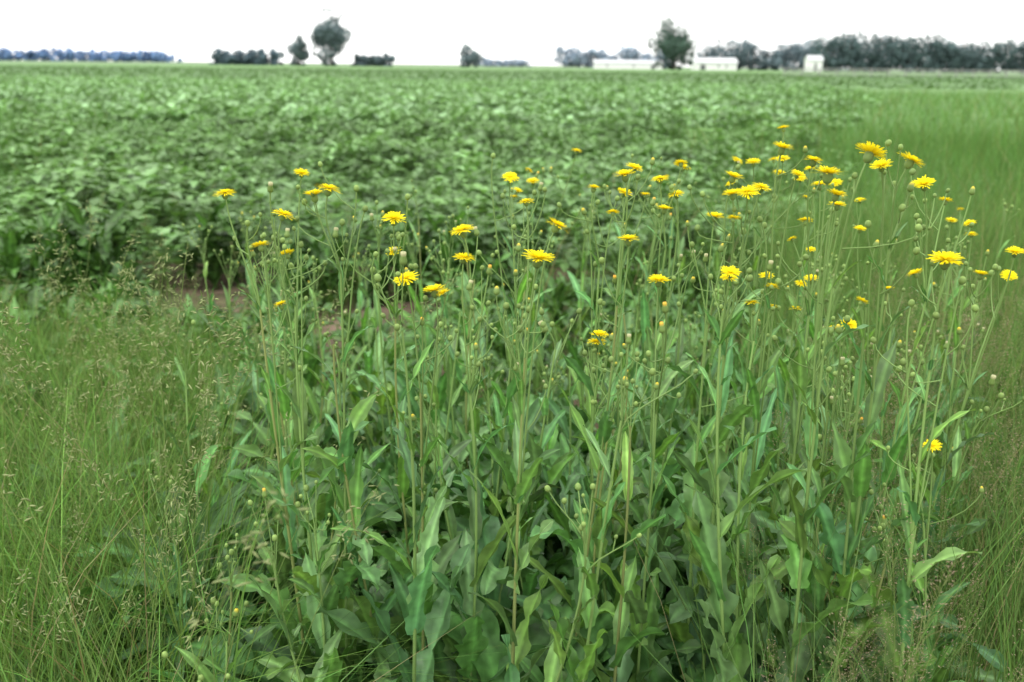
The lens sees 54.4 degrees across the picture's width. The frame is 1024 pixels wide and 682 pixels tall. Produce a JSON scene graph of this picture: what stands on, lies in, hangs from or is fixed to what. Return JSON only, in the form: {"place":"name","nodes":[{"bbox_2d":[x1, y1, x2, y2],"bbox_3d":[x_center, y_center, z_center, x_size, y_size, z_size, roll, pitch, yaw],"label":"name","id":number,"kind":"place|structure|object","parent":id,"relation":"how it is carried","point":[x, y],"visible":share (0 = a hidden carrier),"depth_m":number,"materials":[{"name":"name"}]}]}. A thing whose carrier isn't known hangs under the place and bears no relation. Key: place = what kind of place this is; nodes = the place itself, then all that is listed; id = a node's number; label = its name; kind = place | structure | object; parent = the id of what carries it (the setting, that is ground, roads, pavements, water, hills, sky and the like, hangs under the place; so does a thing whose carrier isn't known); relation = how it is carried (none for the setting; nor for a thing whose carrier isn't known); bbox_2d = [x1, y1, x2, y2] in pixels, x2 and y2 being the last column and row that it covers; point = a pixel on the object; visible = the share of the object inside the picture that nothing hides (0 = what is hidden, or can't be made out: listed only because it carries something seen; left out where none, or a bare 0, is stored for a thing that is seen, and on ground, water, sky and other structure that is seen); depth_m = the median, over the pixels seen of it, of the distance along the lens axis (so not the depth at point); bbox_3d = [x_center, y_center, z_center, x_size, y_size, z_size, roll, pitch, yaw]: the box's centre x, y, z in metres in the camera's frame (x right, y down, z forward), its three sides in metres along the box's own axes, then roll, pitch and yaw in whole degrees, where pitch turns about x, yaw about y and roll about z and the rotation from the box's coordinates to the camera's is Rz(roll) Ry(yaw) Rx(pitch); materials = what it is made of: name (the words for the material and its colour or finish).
{"place":"outdoors","nodes":[
{"label":"outdoors","id":0,"kind":"place"},
{"bbox_2d":[0,60,1019,72],"bbox_3d":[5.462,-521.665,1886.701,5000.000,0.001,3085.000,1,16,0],"label":"distant field","id":1,"kind":"structure","parent":0,"point":[307,64],"depth_m":792.82,"materials":[{"name":"green plant"}]},
{"bbox_2d":[0,46,182,61],"bbox_3d":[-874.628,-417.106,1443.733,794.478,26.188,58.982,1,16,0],"label":"distant woodland","id":2,"kind":"object","parent":1,"relation":"on","point":[68,54],"visible":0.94,"depth_m":1437.92,"materials":[{"name":"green plant"}]},
{"bbox_2d":[553,45,675,67],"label":"distant tree row","id":3,"kind":"object","parent":1,"relation":"on","point":[579,60],"visible":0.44,"depth_m":861.26,"materials":[{"name":"green plant"}]},
{"bbox_2d":[696,38,818,70],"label":"distant tree row","id":4,"kind":"object","parent":1,"relation":"on","point":[775,60],"visible":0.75,"depth_m":478.24,"materials":[{"name":"green plant"}]},
{"bbox_2d":[809,26,1023,72],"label":"distant tree row","id":5,"kind":"object","parent":1,"relation":"on","point":[896,54],"visible":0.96,"depth_m":428.81,"materials":[{"name":"green plant"}]},
{"bbox_2d":[0,61,1022,681],"bbox_3d":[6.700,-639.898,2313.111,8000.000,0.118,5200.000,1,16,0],"label":"ground","id":6,"kind":"structure","parent":0,"point":[218,289],"depth_m":6.58,"materials":[{"name":"soil"}]},
{"bbox_2d":[123,468,223,681],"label":"sow thistle","id":7,"kind":"object","parent":6,"relation":"on","point":[173,525],"visible":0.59,"depth_m":1.95,"materials":[{"name":"green plant"}]},
{"bbox_2d":[99,320,252,615],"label":"sow thistle","id":8,"kind":"object","parent":6,"relation":"on","point":[213,448],"visible":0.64,"depth_m":2.27,"materials":[{"name":"green plant"}]},
{"bbox_2d":[138,533,277,681],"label":"sow thistle","id":9,"kind":"object","parent":6,"relation":"on","point":[262,632],"visible":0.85,"depth_m":1.79,"materials":[{"name":"green plant"}]},
{"bbox_2d":[174,597,252,681],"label":"sow thistle","id":10,"kind":"object","parent":6,"relation":"on","point":[207,674],"visible":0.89,"depth_m":1.66,"materials":[{"name":"green plant"}]},
{"bbox_2d":[184,245,264,469],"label":"sow thistle","id":11,"kind":"object","parent":6,"relation":"on","point":[219,392],"visible":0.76,"depth_m":3.28,"materials":[{"name":"green plant"}]},
{"bbox_2d":[182,224,279,457],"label":"sow thistle","id":12,"kind":"object","parent":6,"relation":"on","point":[211,303],"visible":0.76,"depth_m":3.28,"materials":[{"name":"green plant"}]},
{"bbox_2d":[209,48,284,64],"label":"distant tree row","id":13,"kind":"object","parent":6,"relation":"on","point":[226,57],"visible":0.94,"depth_m":381.73,"materials":[{"name":"green plant"}]},
{"bbox_2d":[207,229,291,452],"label":"sow thistle","id":14,"kind":"object","parent":6,"relation":"on","point":[256,387],"visible":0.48,"depth_m":3.25,"materials":[{"name":"green plant"}]},
{"bbox_2d":[221,241,308,464],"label":"sow thistle","id":15,"kind":"object","parent":6,"relation":"on","point":[262,434],"visible":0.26,"depth_m":2.96,"materials":[{"name":"green plant"}]},
{"bbox_2d":[200,228,337,679],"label":"sow thistle","id":16,"kind":"object","parent":6,"relation":"on","point":[284,409],"visible":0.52,"depth_m":2.02,"materials":[{"name":"green plant"}]},
{"bbox_2d":[251,315,325,550],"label":"sow thistle","id":17,"kind":"object","parent":6,"relation":"on","point":[320,500],"visible":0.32,"depth_m":2.37,"materials":[{"name":"green plant"}]},
{"bbox_2d":[248,488,342,681],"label":"sow thistle","id":18,"kind":"object","parent":6,"relation":"on","point":[332,642],"visible":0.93,"depth_m":1.63,"materials":[{"name":"green plant"}]},
{"bbox_2d":[216,232,376,616],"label":"sow thistle","id":19,"kind":"object","parent":6,"relation":"on","point":[251,450],"visible":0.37,"depth_m":2.07,"materials":[{"name":"green plant"}]},
{"bbox_2d":[202,480,402,681],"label":"sow thistle","id":20,"kind":"object","parent":6,"relation":"on","point":[320,620],"visible":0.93,"depth_m":1.71,"materials":[{"name":"green plant"}]},
{"bbox_2d":[236,168,378,673],"bbox_3d":[-0.344,0.373,1.763,0.291,1.333,0.256,-14,21,-43],"label":"sow thistle","id":21,"kind":"object","parent":6,"relation":"on","point":[297,398],"visible":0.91,"depth_m":1.70,"materials":[{"name":"green plant"}]},
{"bbox_2d":[252,213,362,448],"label":"sow thistle","id":22,"kind":"object","parent":6,"relation":"on","point":[307,376],"visible":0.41,"depth_m":3.32,"materials":[{"name":"green plant"}]},
{"bbox_2d":[214,189,409,677],"bbox_3d":[-0.386,0.380,1.789,0.257,1.304,0.386,7,17,22],"label":"sow thistle","id":23,"kind":"object","parent":6,"relation":"on","point":[289,530],"visible":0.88,"depth_m":1.76,"materials":[{"name":"green plant"}]},
{"bbox_2d":[286,256,368,476],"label":"sow thistle","id":24,"kind":"object","parent":6,"relation":"on","point":[328,432],"visible":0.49,"depth_m":2.76,"materials":[{"name":"green plant"}]},
{"bbox_2d":[310,3,351,65],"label":"deciduous tree","id":25,"kind":"object","parent":6,"relation":"on","point":[330,36],"visible":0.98,"depth_m":380.39,"materials":[{"name":"green plant"}]},
{"bbox_2d":[265,161,427,681],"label":"sow thistle","id":26,"kind":"object","parent":6,"relation":"on","point":[347,570],"visible":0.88,"depth_m":1.72,"materials":[{"name":"green plant"}]},
{"bbox_2d":[300,309,411,595],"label":"sow thistle","id":27,"kind":"object","parent":6,"relation":"on","point":[372,457],"visible":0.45,"depth_m":2.14,"materials":[{"name":"green plant"}]},
{"bbox_2d":[301,344,412,681],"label":"sow thistle","id":28,"kind":"object","parent":6,"relation":"on","point":[364,552],"visible":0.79,"depth_m":1.73,"materials":[{"name":"green plant"}]},
{"bbox_2d":[338,249,381,451],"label":"sow thistle","id":29,"kind":"object","parent":6,"relation":"on","point":[368,358],"visible":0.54,"depth_m":3.38,"materials":[{"name":"green plant"}]},
{"bbox_2d":[316,240,418,432],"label":"sow thistle","id":30,"kind":"object","parent":6,"relation":"on","point":[409,342],"visible":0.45,"depth_m":3.47,"materials":[{"name":"green plant"}]},
{"bbox_2d":[355,200,408,476],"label":"sow thistle","id":31,"kind":"object","parent":6,"relation":"on","point":[393,457],"visible":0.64,"depth_m":2.51,"materials":[{"name":"green plant"}]},
{"bbox_2d":[345,244,424,467],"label":"sow thistle","id":32,"kind":"object","parent":6,"relation":"on","point":[382,423],"visible":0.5,"depth_m":2.79,"materials":[{"name":"green plant"}]},
{"bbox_2d":[316,263,462,681],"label":"sow thistle","id":33,"kind":"object","parent":6,"relation":"on","point":[350,621],"visible":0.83,"depth_m":1.68,"materials":[{"name":"green plant"}]},
{"bbox_2d":[330,251,470,681],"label":"sow thistle","id":34,"kind":"object","parent":6,"relation":"on","point":[416,621],"visible":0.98,"depth_m":1.59,"materials":[{"name":"green plant"}]},
{"bbox_2d":[332,193,469,681],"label":"sow thistle","id":35,"kind":"object","parent":6,"relation":"on","point":[450,548],"visible":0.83,"depth_m":1.78,"materials":[{"name":"green plant"}]},
{"bbox_2d":[355,321,471,586],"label":"sow thistle","id":36,"kind":"object","parent":6,"relation":"on","point":[456,449],"visible":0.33,"depth_m":1.96,"materials":[{"name":"green plant"}]},
{"bbox_2d":[390,214,456,471],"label":"sow thistle","id":37,"kind":"object","parent":6,"relation":"on","point":[441,382],"visible":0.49,"depth_m":2.61,"materials":[{"name":"green plant"}]},
{"bbox_2d":[393,219,464,465],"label":"sow thistle","id":38,"kind":"object","parent":6,"relation":"on","point":[401,383],"visible":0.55,"depth_m":3.08,"materials":[{"name":"green plant"}]},
{"bbox_2d":[386,179,473,452],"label":"sow thistle","id":39,"kind":"object","parent":6,"relation":"on","point":[429,334],"visible":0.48,"depth_m":3.13,"materials":[{"name":"green plant"}]},
{"bbox_2d":[393,229,503,494],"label":"sow thistle","id":40,"kind":"object","parent":6,"relation":"on","point":[455,438],"visible":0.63,"depth_m":2.50,"materials":[{"name":"green plant"}]},
{"bbox_2d":[411,394,543,681],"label":"sow thistle","id":41,"kind":"object","parent":6,"relation":"on","point":[450,520],"visible":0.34,"depth_m":1.94,"materials":[{"name":"green plant"}]},
{"bbox_2d":[397,298,566,681],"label":"sow thistle","id":42,"kind":"object","parent":6,"relation":"on","point":[494,580],"visible":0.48,"depth_m":1.91,"materials":[{"name":"green plant"}]},
{"bbox_2d":[419,243,545,614],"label":"sow thistle","id":43,"kind":"object","parent":6,"relation":"on","point":[502,443],"visible":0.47,"depth_m":1.91,"materials":[{"name":"green plant"}]},
{"bbox_2d":[449,300,528,540],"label":"sow thistle","id":44,"kind":"object","parent":6,"relation":"on","point":[464,435],"visible":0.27,"depth_m":2.21,"materials":[{"name":"green plant"}]},
{"bbox_2d":[430,224,549,681],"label":"sow thistle","id":45,"kind":"object","parent":6,"relation":"on","point":[471,630],"visible":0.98,"depth_m":1.69,"materials":[{"name":"green plant"}]},
{"bbox_2d":[437,153,561,590],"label":"sow thistle","id":46,"kind":"object","parent":6,"relation":"on","point":[533,410],"visible":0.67,"depth_m":1.96,"materials":[{"name":"green plant"}]},
{"bbox_2d":[425,149,580,467],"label":"sow thistle","id":47,"kind":"object","parent":6,"relation":"on","point":[532,180],"visible":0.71,"depth_m":2.62,"materials":[{"name":"green plant"}]},
{"bbox_2d":[445,187,573,681],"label":"sow thistle","id":48,"kind":"object","parent":6,"relation":"on","point":[519,647],"visible":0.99,"depth_m":1.55,"materials":[{"name":"green plant"}]},
{"bbox_2d":[0,183,1023,681],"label":"seeding grass","id":49,"kind":"structure","parent":6,"relation":"on","point":[222,379],"depth_m":2.05,"materials":[{"name":"green plant"}]},
{"bbox_2d":[0,198,1023,681],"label":"broadleaf weeds","id":50,"kind":"object","parent":6,"relation":"on","point":[16,268],"visible":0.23,"depth_m":4.69,"materials":[{"name":"green plant"}]},
{"bbox_2d":[448,307,581,610],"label":"sow thistle","id":51,"kind":"object","parent":6,"relation":"on","point":[554,472],"visible":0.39,"depth_m":1.92,"materials":[{"name":"green plant"}]},
{"bbox_2d":[491,370,606,564],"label":"sow thistle","id":52,"kind":"object","parent":6,"relation":"on","point":[562,422],"visible":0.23,"depth_m":2.27,"materials":[{"name":"green plant"}]},
{"bbox_2d":[501,483,641,681],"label":"sow thistle","id":53,"kind":"object","parent":6,"relation":"on","point":[554,661],"visible":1,"depth_m":1.45,"materials":[{"name":"green plant"}]},
{"bbox_2d":[509,157,654,672],"bbox_3d":[0.142,0.352,1.804,0.443,1.361,0.254,-11,19,-36],"label":"sow thistle","id":54,"kind":"object","parent":6,"relation":"on","point":[605,429],"visible":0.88,"depth_m":1.72,"materials":[{"name":"green plant"}]},
{"bbox_2d":[520,357,667,681],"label":"sow thistle","id":55,"kind":"object","parent":6,"relation":"on","point":[625,642],"visible":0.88,"depth_m":1.63,"materials":[{"name":"green plant"}]},
{"bbox_2d":[507,184,683,601],"bbox_3d":[0.130,0.338,1.973,0.393,1.296,0.303,6,16,18],"label":"sow thistle","id":56,"kind":"object","parent":6,"relation":"on","point":[560,517],"visible":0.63,"depth_m":1.90,"materials":[{"name":"green plant"}]},
{"bbox_2d":[566,204,647,432],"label":"sow thistle","id":57,"kind":"object","parent":6,"relation":"on","point":[579,388],"visible":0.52,"depth_m":2.93,"materials":[{"name":"green plant"}]},
{"bbox_2d":[551,330,666,629],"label":"sow thistle","id":58,"kind":"object","parent":6,"relation":"on","point":[596,530],"visible":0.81,"depth_m":1.80,"materials":[{"name":"green plant"}]},
{"bbox_2d":[529,367,701,681],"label":"sow thistle","id":59,"kind":"object","parent":6,"relation":"on","point":[559,587],"visible":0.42,"depth_m":1.85,"materials":[{"name":"green plant"}]},
{"bbox_2d":[547,334,697,681],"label":"sow thistle","id":60,"kind":"object","parent":6,"relation":"on","point":[590,612],"visible":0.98,"depth_m":1.44,"materials":[{"name":"green plant"}]},
{"bbox_2d":[576,154,670,536],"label":"sow thistle","id":61,"kind":"object","parent":6,"relation":"on","point":[616,418],"visible":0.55,"depth_m":2.27,"materials":[{"name":"green plant"}]},
{"bbox_2d":[548,274,710,681],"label":"sow thistle","id":62,"kind":"object","parent":6,"relation":"on","point":[643,615],"visible":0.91,"depth_m":1.69,"materials":[{"name":"green plant"}]},
{"bbox_2d":[581,314,682,547],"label":"sow thistle","id":63,"kind":"object","parent":6,"relation":"on","point":[618,530],"visible":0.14,"depth_m":2.19,"materials":[{"name":"green plant"}]},
{"bbox_2d":[549,250,731,614],"bbox_3d":[0.186,0.383,2.057,0.516,1.168,0.261,4,16,11],"label":"sow thistle","id":64,"kind":"object","parent":6,"relation":"on","point":[672,404],"visible":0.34,"depth_m":1.98,"materials":[{"name":"green plant"}]},
{"bbox_2d":[607,157,705,469],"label":"sow thistle","id":65,"kind":"object","parent":6,"relation":"on","point":[645,323],"visible":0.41,"depth_m":2.55,"materials":[{"name":"green plant"}]},
{"bbox_2d":[606,217,710,452],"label":"sow thistle","id":66,"kind":"object","parent":6,"relation":"on","point":[663,402],"visible":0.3,"depth_m":3.08,"materials":[{"name":"green plant"}]},
{"bbox_2d":[598,159,735,673],"bbox_3d":[0.264,0.330,1.925,0.332,1.340,0.371,7,17,22],"label":"sow thistle","id":67,"kind":"object","parent":6,"relation":"on","point":[674,514],"visible":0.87,"depth_m":1.91,"materials":[{"name":"green plant"}]},
{"bbox_2d":[646,16,701,69],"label":"oak tree","id":68,"kind":"object","parent":6,"relation":"on","point":[669,45],"visible":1,"depth_m":333.80,"materials":[{"name":"green plant"}]},
{"bbox_2d":[629,170,776,681],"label":"sow thistle","id":69,"kind":"object","parent":6,"relation":"on","point":[678,611],"visible":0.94,"depth_m":1.71,"materials":[{"name":"green plant"}]},
{"bbox_2d":[636,212,774,681],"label":"sow thistle","id":70,"kind":"object","parent":6,"relation":"on","point":[679,629],"visible":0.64,"depth_m":1.83,"materials":[{"name":"green plant"}]},
{"bbox_2d":[681,185,757,420],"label":"sow thistle","id":71,"kind":"object","parent":6,"relation":"on","point":[717,263],"visible":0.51,"depth_m":3.49,"materials":[{"name":"green plant"}]},
{"bbox_2d":[674,157,791,485],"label":"sow thistle","id":72,"kind":"object","parent":6,"relation":"on","point":[771,379],"visible":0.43,"depth_m":2.56,"materials":[{"name":"green plant"}]},
{"bbox_2d":[665,124,808,680],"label":"sow thistle","id":73,"kind":"object","parent":6,"relation":"on","point":[757,477],"visible":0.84,"depth_m":1.70,"materials":[{"name":"green plant"}]},
{"bbox_2d":[657,155,827,585],"bbox_3d":[0.549,0.221,2.360,0.306,1.325,0.408,13,20,38],"label":"sow thistle","id":74,"kind":"object","parent":6,"relation":"on","point":[749,424],"visible":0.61,"depth_m":2.24,"materials":[{"name":"green plant"}]},
{"bbox_2d":[686,265,806,681],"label":"sow thistle","id":75,"kind":"object","parent":6,"relation":"on","point":[709,544],"visible":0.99,"depth_m":1.57,"materials":[{"name":"green plant"}]},
{"bbox_2d":[685,260,811,681],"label":"sow thistle","id":76,"kind":"object","parent":6,"relation":"on","point":[776,572],"visible":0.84,"depth_m":1.70,"materials":[{"name":"green plant"}]},
{"bbox_2d":[677,155,844,676],"bbox_3d":[0.502,0.340,1.852,0.288,1.366,0.317,8,17,23],"label":"sow thistle","id":77,"kind":"object","parent":6,"relation":"on","point":[796,409],"visible":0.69,"depth_m":1.77,"materials":[{"name":"green plant"}]},
{"bbox_2d":[726,207,834,593],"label":"sow thistle","id":78,"kind":"object","parent":6,"relation":"on","point":[782,365],"visible":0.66,"depth_m":2.04,"materials":[{"name":"green plant"}]},
{"bbox_2d":[730,161,866,513],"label":"sow thistle","id":79,"kind":"object","parent":6,"relation":"on","point":[835,183],"visible":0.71,"depth_m":2.37,"materials":[{"name":"green plant"}]},
{"bbox_2d":[680,141,922,681],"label":"sow thistle","id":80,"kind":"object","parent":6,"relation":"on","point":[798,565],"visible":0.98,"depth_m":1.52,"materials":[{"name":"green plant"}]},
{"bbox_2d":[752,360,875,666],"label":"sow thistle","id":81,"kind":"object","parent":6,"relation":"on","point":[809,528],"visible":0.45,"depth_m":1.80,"materials":[{"name":"green plant"}]},
{"bbox_2d":[753,296,882,681],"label":"sow thistle","id":82,"kind":"object","parent":6,"relation":"on","point":[824,389],"visible":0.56,"depth_m":1.93,"materials":[{"name":"green plant"}]},
{"bbox_2d":[752,315,890,681],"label":"sow thistle","id":83,"kind":"object","parent":6,"relation":"on","point":[841,525],"visible":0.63,"depth_m":1.63,"materials":[{"name":"green plant"}]},
{"bbox_2d":[768,307,893,681],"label":"sow thistle","id":84,"kind":"object","parent":6,"relation":"on","point":[850,545],"visible":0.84,"depth_m":1.56,"materials":[{"name":"green plant"}]},
{"bbox_2d":[749,466,913,681],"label":"sow thistle","id":85,"kind":"object","parent":6,"relation":"on","point":[817,596],"visible":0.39,"depth_m":1.65,"materials":[{"name":"green plant"}]},
{"bbox_2d":[749,483,923,681],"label":"sow thistle","id":86,"kind":"object","parent":6,"relation":"on","point":[871,590],"visible":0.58,"depth_m":1.59,"materials":[{"name":"green plant"}]},
{"bbox_2d":[763,139,924,681],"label":"sow thistle","id":87,"kind":"object","parent":6,"relation":"on","point":[842,450],"visible":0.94,"depth_m":1.54,"materials":[{"name":"green plant"}]},
{"bbox_2d":[812,341,947,646],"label":"sow thistle","id":88,"kind":"object","parent":6,"relation":"on","point":[878,443],"visible":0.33,"depth_m":1.94,"materials":[{"name":"green plant"}]},
{"bbox_2d":[834,286,951,650],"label":"sow thistle","id":89,"kind":"object","parent":6,"relation":"on","point":[891,335],"visible":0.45,"depth_m":2.00,"materials":[{"name":"green plant"}]},
{"bbox_2d":[825,168,974,680],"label":"sow thistle","id":90,"kind":"object","parent":6,"relation":"on","point":[922,183],"visible":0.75,"depth_m":1.76,"materials":[{"name":"green plant"}]},
{"bbox_2d":[823,251,981,681],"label":"sow thistle","id":91,"kind":"object","parent":6,"relation":"on","point":[921,568],"visible":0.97,"depth_m":1.50,"materials":[{"name":"green plant"}]},
{"bbox_2d":[783,68,1023,77],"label":"wooden fence","id":92,"kind":"object","parent":6,"relation":"on","point":[905,72],"visible":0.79,"depth_m":143.02,"materials":[{"name":"brown wood"}]},
{"bbox_2d":[871,225,1002,517],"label":"sow thistle","id":93,"kind":"object","parent":6,"relation":"on","point":[949,300],"visible":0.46,"depth_m":2.75,"materials":[{"name":"green plant"}]},
{"bbox_2d":[857,246,1023,681],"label":"sow thistle","id":94,"kind":"object","parent":6,"relation":"on","point":[969,383],"visible":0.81,"depth_m":1.82,"materials":[{"name":"green plant"}]},
{"bbox_2d":[897,439,983,681],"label":"sow thistle","id":95,"kind":"object","parent":6,"relation":"on","point":[920,584],"visible":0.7,"depth_m":1.67,"materials":[{"name":"green plant"}]},
{"bbox_2d":[896,217,1000,607],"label":"sow thistle","id":96,"kind":"object","parent":6,"relation":"on","point":[963,306],"visible":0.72,"depth_m":2.29,"materials":[{"name":"green plant"}]},
{"bbox_2d":[881,375,1023,680],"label":"sow thistle","id":97,"kind":"object","parent":6,"relation":"on","point":[956,465],"visible":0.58,"depth_m":1.85,"materials":[{"name":"green plant"}]},
{"bbox_2d":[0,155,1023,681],"bbox_3d":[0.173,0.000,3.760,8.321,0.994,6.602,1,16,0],"label":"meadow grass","id":98,"kind":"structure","parent":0,"point":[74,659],"depth_m":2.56,"materials":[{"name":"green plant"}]},
{"bbox_2d":[0,85,1023,329],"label":"verge grass","id":99,"kind":"structure","parent":0,"point":[936,145],"depth_m":11.59,"materials":[{"name":"green plant"}]},
{"bbox_2d":[0,62,1023,280],"bbox_3d":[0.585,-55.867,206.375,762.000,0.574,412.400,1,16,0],"label":"soybean field","id":100,"kind":"structure","parent":0,"point":[359,249],"depth_m":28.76,"materials":[{"name":"green plant"}]},
{"bbox_2d":[0,0,1023,69],"label":"sky","id":101,"kind":"structure","parent":0,"point":[411,31],"materials":[{"name":"white"}]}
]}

